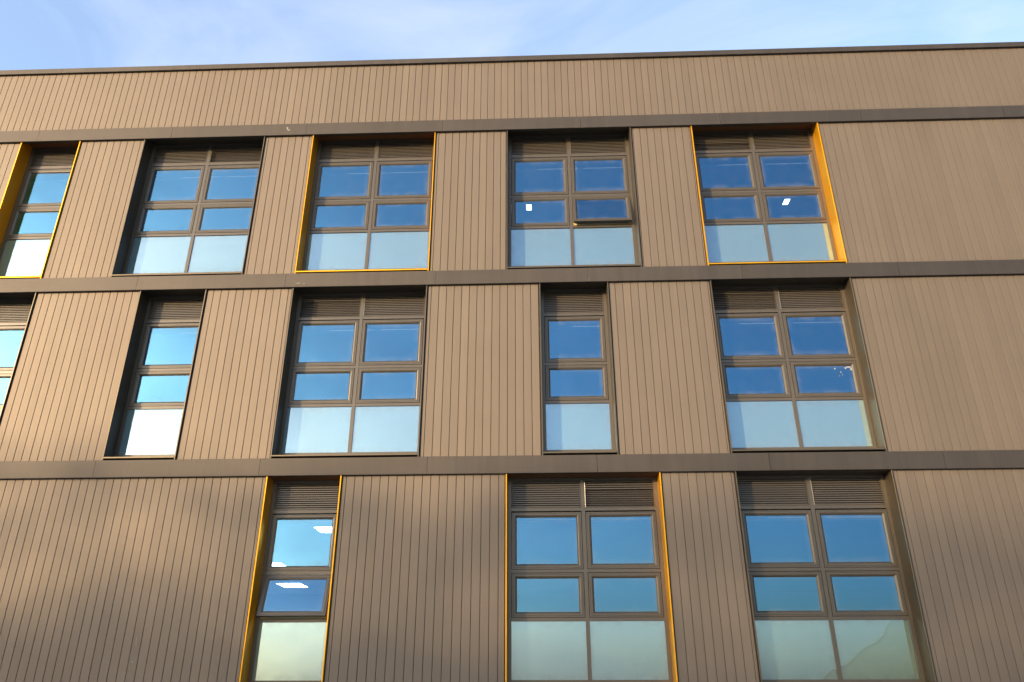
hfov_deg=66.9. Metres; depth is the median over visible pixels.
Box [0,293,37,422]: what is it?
window
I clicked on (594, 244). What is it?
window
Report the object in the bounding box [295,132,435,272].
window
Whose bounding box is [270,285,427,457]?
window
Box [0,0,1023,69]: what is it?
sky
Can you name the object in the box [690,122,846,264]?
window
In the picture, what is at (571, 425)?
window
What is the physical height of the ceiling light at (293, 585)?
0.011 m
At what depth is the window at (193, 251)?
16.47 m
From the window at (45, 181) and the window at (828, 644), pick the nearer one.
the window at (828, 644)
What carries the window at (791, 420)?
in the office building
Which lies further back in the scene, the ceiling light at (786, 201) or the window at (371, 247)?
the ceiling light at (786, 201)
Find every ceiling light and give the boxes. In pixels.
[272,562,286,565]
[275,583,308,587]
[313,526,331,532]
[526,204,531,210]
[782,198,790,204]
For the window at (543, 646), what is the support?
in the office building
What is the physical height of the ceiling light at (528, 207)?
0.011 m
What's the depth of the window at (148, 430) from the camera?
14.78 m
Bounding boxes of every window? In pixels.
[0,141,81,278]
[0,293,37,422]
[102,289,207,459]
[111,136,265,276]
[239,475,341,681]
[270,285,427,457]
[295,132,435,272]
[505,472,677,681]
[506,127,641,268]
[539,282,618,454]
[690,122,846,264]
[709,277,886,452]
[734,470,936,681]
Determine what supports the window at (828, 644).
in the office building
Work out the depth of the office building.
14.87 m
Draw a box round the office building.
[0,42,1023,681]
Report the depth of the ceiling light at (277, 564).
18.25 m
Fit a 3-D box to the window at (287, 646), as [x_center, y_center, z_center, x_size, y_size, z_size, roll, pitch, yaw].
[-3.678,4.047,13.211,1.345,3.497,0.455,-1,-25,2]
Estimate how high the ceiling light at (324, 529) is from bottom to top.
0.011 m

